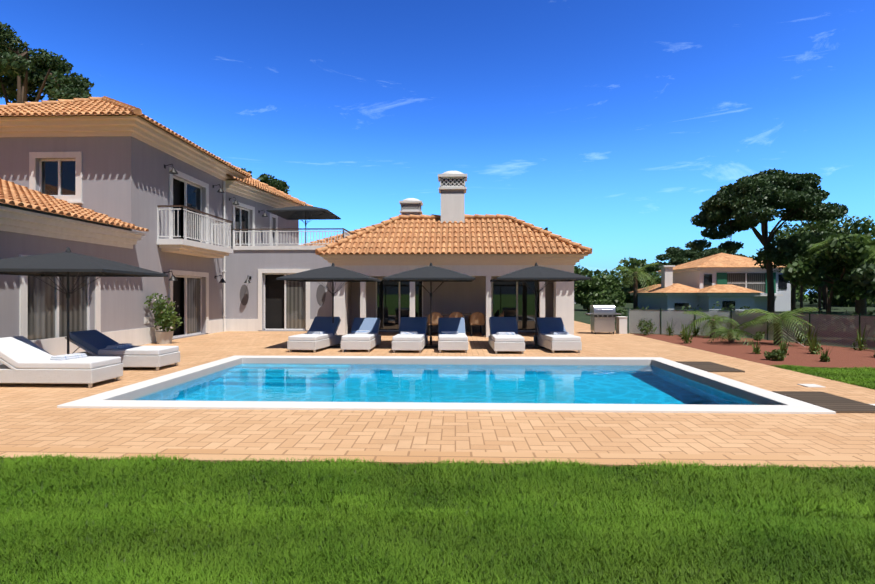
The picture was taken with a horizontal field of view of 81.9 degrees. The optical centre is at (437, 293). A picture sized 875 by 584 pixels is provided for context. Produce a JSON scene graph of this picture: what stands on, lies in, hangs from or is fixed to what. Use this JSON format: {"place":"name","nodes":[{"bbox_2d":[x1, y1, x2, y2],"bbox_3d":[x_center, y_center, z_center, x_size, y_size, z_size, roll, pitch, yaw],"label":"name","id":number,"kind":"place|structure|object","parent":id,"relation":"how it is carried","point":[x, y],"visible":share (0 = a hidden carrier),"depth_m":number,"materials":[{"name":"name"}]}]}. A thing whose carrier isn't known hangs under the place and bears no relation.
{"place":"outdoors","nodes":[
{"label":"outdoors","id":0,"kind":"place"},
{"bbox_2d":[0,21,94,104],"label":"pine","id":1,"kind":"object","parent":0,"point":[20,81],"visible":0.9,"depth_m":31.73,"materials":[{"name":"green plant"}]},
{"bbox_2d":[241,168,289,193],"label":"tree","id":2,"kind":"object","parent":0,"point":[277,184],"visible":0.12,"depth_m":42.69,"materials":[{"name":"green plant"}]},
{"bbox_2d":[0,321,874,455],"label":"terrace","id":3,"kind":"structure","parent":0,"point":[32,415],"depth_m":6.01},
{"bbox_2d":[0,336,122,387],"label":"sun lounger","id":4,"kind":"object","parent":3,"relation":"on","point":[23,359],"visible":1,"depth_m":8.24,"materials":[{"name":"fabric"}]},
{"bbox_2d":[0,247,167,353],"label":"parasol","id":5,"kind":"object","parent":3,"relation":"on","point":[67,263],"visible":0.88,"depth_m":9.26,"materials":[{"name":"grey fabric"}]},
{"bbox_2d":[65,330,179,370],"bbox_3d":[-6.510,1.158,10.429,2.000,0.763,0.780,0,0,2],"label":"sun lounger","id":6,"kind":"object","parent":3,"relation":"on","point":[93,343],"visible":0.75,"depth_m":10.08,"materials":[{"name":"wicker"}]},
{"bbox_2d":[144,293,182,343],"bbox_3d":[-8.352,0.756,15.427,1.071,1.565,0.869,0,0,2],"label":"potted plant","id":7,"kind":"object","parent":3,"relation":"on","point":[165,319],"visible":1,"depth_m":15.25,"materials":[{"name":"green plant"}]},
{"bbox_2d":[0,96,422,364],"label":"house","id":8,"kind":"structure","parent":3,"relation":"on","point":[106,178],"depth_m":15.04,"materials":[{"name":"white paint"}]},
{"bbox_2d":[266,204,340,244],"bbox_3d":[-6.054,-2.951,23.170,2.660,2.340,2.660,0,0,2],"label":"terrace parasol","id":9,"kind":"object","parent":8,"relation":"on","point":[306,212],"depth_m":23.62,"materials":[{"name":"grey fabric"}]},
{"bbox_2d":[287,317,342,352],"bbox_3d":[-3.367,1.112,14.061,0.780,0.855,2.000,0,0,10],"label":"lounge chair","id":10,"kind":"object","parent":3,"relation":"on","point":[320,333],"visible":0.98,"depth_m":13.81,"materials":[{"name":"wicker"}]},
{"bbox_2d":[276,263,380,347],"bbox_3d":[-3.017,0.329,14.562,2.440,2.420,2.440,0,0,2],"label":"parasol","id":11,"kind":"object","parent":3,"relation":"on","point":[332,273],"visible":0.88,"depth_m":13.83,"materials":[{"name":"grey fabric"}]},
{"bbox_2d":[341,318,380,351],"bbox_3d":[-2.105,1.129,14.106,0.790,0.820,2.004,0,0,2],"label":"lounge chair","id":12,"kind":"object","parent":3,"relation":"on","point":[363,335],"visible":1,"depth_m":13.70,"materials":[{"name":"wicker"}]},
{"bbox_2d":[392,317,427,352],"bbox_3d":[-0.736,1.116,13.962,0.825,0.846,2.017,0,0,2],"label":"lounge chair","id":13,"kind":"object","parent":3,"relation":"on","point":[411,335],"visible":0.96,"depth_m":13.70,"materials":[{"name":"wicker"}]},
{"bbox_2d":[383,263,474,347],"bbox_3d":[-0.188,0.329,14.465,2.440,2.420,2.440,0,0,2],"label":"parasol","id":14,"kind":"object","parent":3,"relation":"on","point":[430,273],"visible":0.96,"depth_m":13.72,"materials":[{"name":"grey fabric"}]},
{"bbox_2d":[57,355,835,413],"bbox_3d":[0.076,1.622,9.318,10.200,0.235,5.450,0,0,2],"label":"pool coping","id":15,"kind":"object","parent":3,"relation":"on","point":[769,402],"visible":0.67,"depth_m":7.14,"materials":[{"name":"white stone"}]},
{"bbox_2d":[438,318,467,352],"bbox_3d":[0.407,1.125,13.994,0.780,0.829,2.000,0,0,0],"label":"lounge chair","id":16,"kind":"object","parent":3,"relation":"on","point":[452,335],"visible":1,"depth_m":13.58,"materials":[{"name":"wicker"}]},
{"bbox_2d":[315,171,591,336],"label":"pool pavilion","id":17,"kind":"structure","parent":3,"relation":"on","point":[484,250],"depth_m":18.33,"materials":[{"name":"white tile"}]},
{"bbox_2d":[409,311,503,335],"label":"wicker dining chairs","id":18,"kind":"object","parent":3,"relation":"on","point":[476,318],"visible":0.48,"depth_m":17.99,"materials":[{"name":"brown wicker"}]},
{"bbox_2d":[489,317,524,353],"bbox_3d":[1.855,1.107,13.753,0.791,0.863,2.004,0,0,2],"label":"lounge chair","id":19,"kind":"object","parent":3,"relation":"on","point":[504,335],"visible":1,"depth_m":13.55,"materials":[{"name":"wicker"}]},
{"bbox_2d":[490,262,590,347],"bbox_3d":[2.810,0.329,14.362,2.440,2.420,2.440,0,0,2],"label":"parasol","id":20,"kind":"object","parent":3,"relation":"on","point":[535,273],"visible":1,"depth_m":13.73,"materials":[{"name":"grey fabric"}]},
{"bbox_2d":[534,317,581,352],"bbox_3d":[3.278,1.120,13.942,0.780,0.838,2.000,0,0,-3],"label":"lounge chair","id":21,"kind":"object","parent":3,"relation":"on","point":[553,335],"visible":0.92,"depth_m":13.66,"materials":[{"name":"wicker"}]},
{"bbox_2d":[584,305,620,333],"bbox_3d":[6.298,0.989,19.216,1.240,1.100,0.660,0,0,2],"label":"gas grill","id":22,"kind":"object","parent":3,"relation":"on","point":[603,317],"visible":1,"depth_m":18.97,"materials":[{"name":"metal"}]},
{"bbox_2d":[616,316,627,333],"bbox_3d":[7.052,1.214,19.320,0.340,0.650,0.440,0,0,2],"label":"pedestal","id":23,"kind":"object","parent":3,"relation":"on","point":[621,324],"visible":0.92,"depth_m":19.12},
{"bbox_2d":[628,308,874,349],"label":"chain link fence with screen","id":24,"kind":"object","parent":3,"relation":"on","point":[838,330],"visible":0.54,"depth_m":16.34,"materials":[{"name":"grey fabric"}]},
{"bbox_2d":[675,361,874,412],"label":"pool hatches","id":25,"kind":"object","parent":3,"relation":"on","point":[836,404],"visible":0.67,"depth_m":7.23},
{"bbox_2d":[797,384,874,405],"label":"skimmer lids","id":26,"kind":"object","parent":3,"relation":"on","point":[810,385],"visible":0.94,"depth_m":8.35,"materials":[{"name":"white plastic"}]},
{"bbox_2d":[0,452,874,520],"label":"lawn","id":27,"kind":"structure","parent":0,"point":[767,490],"depth_m":4.01,"materials":[{"name":"green plant"}]},
{"bbox_2d":[0,0,874,294],"label":"sky","id":28,"kind":"structure","parent":0,"point":[607,126],"materials":[{"name":"blue"}]},
{"bbox_2d":[0,295,874,583],"bbox_3d":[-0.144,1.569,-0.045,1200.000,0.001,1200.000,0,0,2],"label":"lawn ground","id":29,"kind":"structure","parent":0,"point":[502,523],"depth_m":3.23,"materials":[{"name":"green plant"}]},
{"bbox_2d":[0,447,874,469],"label":"patio paving","id":30,"kind":"structure","parent":29,"relation":"on","point":[417,457],"depth_m":4.75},
{"bbox_2d":[770,364,874,389],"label":"lawn","id":31,"kind":"structure","parent":29,"relation":"on","point":[862,377],"depth_m":9.58,"materials":[{"name":"green plant"}]},
{"bbox_2d":[574,298,874,349],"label":"undergrowth ground","id":32,"kind":"structure","parent":0,"point":[579,314],"depth_m":45.73,"materials":[{"name":"green plant"}]},
{"bbox_2d":[574,263,603,277],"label":"tree","id":33,"kind":"object","parent":32,"relation":"on","point":[584,272],"visible":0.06,"depth_m":89.83,"materials":[{"name":"green plant"}]},
{"bbox_2d":[574,275,619,309],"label":"tree","id":34,"kind":"object","parent":32,"relation":"on","point":[586,292],"visible":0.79,"depth_m":44.40,"materials":[{"name":"green plant"}]},
{"bbox_2d":[586,298,626,315],"bbox_3d":[11.799,1.939,35.625,2.308,3.205,3.879,0,0,2],"label":"hedge","id":35,"kind":"object","parent":32,"relation":"on","point":[604,301],"visible":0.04,"depth_m":34.61,"materials":[{"name":"green plant"}]},
{"bbox_2d":[609,287,626,306],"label":"bush","id":36,"kind":"object","parent":32,"relation":"on","point":[618,298],"visible":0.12,"depth_m":57.69,"materials":[{"name":"green plant"}]},
{"bbox_2d":[595,269,660,281],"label":"tree","id":37,"kind":"object","parent":32,"relation":"on","point":[611,273],"depth_m":111.61,"materials":[{"name":"green plant"}]},
{"bbox_2d":[612,263,658,308],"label":"palm tree","id":38,"kind":"object","parent":32,"relation":"on","point":[635,273],"visible":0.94,"depth_m":49.12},
{"bbox_2d":[616,257,660,302],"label":"tree","id":39,"kind":"object","parent":32,"relation":"on","point":[632,263],"visible":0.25,"depth_m":80.47,"materials":[{"name":"green plant"}]},
{"bbox_2d":[643,247,704,271],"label":"pine","id":40,"kind":"object","parent":32,"relation":"on","point":[675,256],"visible":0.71,"depth_m":59.61,"materials":[{"name":"green plant"}]},
{"bbox_2d":[628,253,790,310],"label":"neighbour villa","id":41,"kind":"object","parent":32,"relation":"on","point":[724,280],"visible":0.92,"depth_m":43.97,"materials":[{"name":"white paint"}]},
{"bbox_2d":[689,247,748,260],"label":"pine","id":42,"kind":"object","parent":32,"relation":"on","point":[712,251],"visible":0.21,"depth_m":61.88,"materials":[{"name":"green plant"}]},
{"bbox_2d":[615,285,874,328],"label":"hedge shrubs","id":43,"kind":"object","parent":32,"relation":"on","point":[820,309],"visible":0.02,"depth_m":21.09,"materials":[{"name":"green plant"}]},
{"bbox_2d":[685,168,848,311],"bbox_3d":[16.446,-1.841,25.430,6.599,8.784,5.950,0,0,-25],"label":"stone pine","id":44,"kind":"object","parent":32,"relation":"on","point":[745,203],"visible":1,"depth_m":24.13,"materials":[{"name":"green plant"}]},
{"bbox_2d":[746,256,813,301],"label":"tree","id":45,"kind":"object","parent":32,"relation":"on","point":[798,293],"depth_m":91.77,"materials":[{"name":"green plant"}]},
{"bbox_2d":[774,249,818,310],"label":"pine","id":46,"kind":"object","parent":32,"relation":"on","point":[793,297],"depth_m":45.61,"materials":[{"name":"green plant"}]},
{"bbox_2d":[752,232,856,312],"bbox_3d":[17.786,-0.315,24.445,4.307,5.340,2.763,0,0,27],"label":"tree","id":47,"kind":"object","parent":32,"relation":"on","point":[781,253],"visible":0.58,"depth_m":24.18,"materials":[{"name":"green leaf"},{"name":"bark"}]},
{"bbox_2d":[785,263,825,308],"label":"pine","id":48,"kind":"object","parent":32,"relation":"on","point":[823,294],"depth_m":50.48,"materials":[{"name":"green plant"}]},
{"bbox_2d":[768,219,874,312],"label":"tree","id":49,"kind":"object","parent":32,"relation":"on","point":[865,226],"visible":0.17,"depth_m":26.39,"materials":[{"name":"green plant"}]},
{"bbox_2d":[774,214,873,313],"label":"tree","id":50,"kind":"object","parent":32,"relation":"on","point":[835,222],"visible":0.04,"depth_m":27.44,"materials":[{"name":"green plant"}]},
{"bbox_2d":[781,233,874,313],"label":"tree","id":51,"kind":"object","parent":32,"relation":"on","point":[802,271],"visible":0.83,"depth_m":17.99,"materials":[{"name":"green plant"}]},
{"bbox_2d":[804,285,874,305],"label":"tree","id":52,"kind":"object","parent":32,"relation":"on","point":[812,295],"visible":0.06,"depth_m":70.61,"materials":[{"name":"green plant"}]},
{"bbox_2d":[805,233,874,314],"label":"tree","id":53,"kind":"object","parent":32,"relation":"on","point":[860,305],"visible":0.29,"depth_m":18.30,"materials":[{"name":"green plant"}]},
{"bbox_2d":[827,283,874,306],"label":"tree","id":54,"kind":"object","parent":32,"relation":"on","point":[843,301],"visible":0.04,"depth_m":58.14,"materials":[{"name":"green plant"}]},
{"bbox_2d":[849,263,874,296],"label":"tree","id":55,"kind":"object","parent":32,"relation":"on","point":[864,274],"visible":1,"depth_m":15.55,"materials":[{"name":"green plant"}]},
{"bbox_2d":[634,334,874,367],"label":"mulch bed","id":56,"kind":"object","parent":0,"point":[839,357],"depth_m":12.84,"materials":[{"name":"brown soil"}]},
{"bbox_2d":[682,311,739,338],"bbox_3d":[9.384,1.201,17.312,1.828,1.191,1.772,0,0,-45],"label":"palm","id":57,"kind":"object","parent":56,"relation":"on","point":[711,323],"visible":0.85,"depth_m":17.15,"materials":[{"name":"green plant"}]},
{"bbox_2d":[704,321,759,345],"bbox_3d":[8.670,1.341,14.828,1.366,1.131,1.568,0,0,2],"label":"palm","id":58,"kind":"object","parent":56,"relation":"on","point":[731,334],"visible":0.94,"depth_m":14.76,"materials":[{"name":"green plant"}]},
{"bbox_2d":[636,318,874,361],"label":"bed shrubs","id":59,"kind":"object","parent":56,"relation":"on","point":[781,352],"visible":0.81,"depth_m":13.36,"materials":[{"name":"green plant"}]},
{"bbox_2d":[738,307,818,346],"bbox_3d":[9.696,0.978,14.351,1.902,1.185,1.803,0,0,2],"label":"palm","id":60,"kind":"object","parent":56,"relation":"on","point":[776,321],"visible":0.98,"depth_m":14.21,"materials":[{"name":"green plant"}]},
{"bbox_3d":[0.101,2.264,9.317,9.590,1.450,4.790,0,0,2],"label":"pool","id":61,"kind":"object","parent":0,"visible":0},
{"bbox_2d":[132,363,759,404],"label":"pool water","id":62,"kind":"structure","parent":61,"relation":"in","point":[507,383],"depth_m":8.96,"materials":[{"name":"blue liquid"}]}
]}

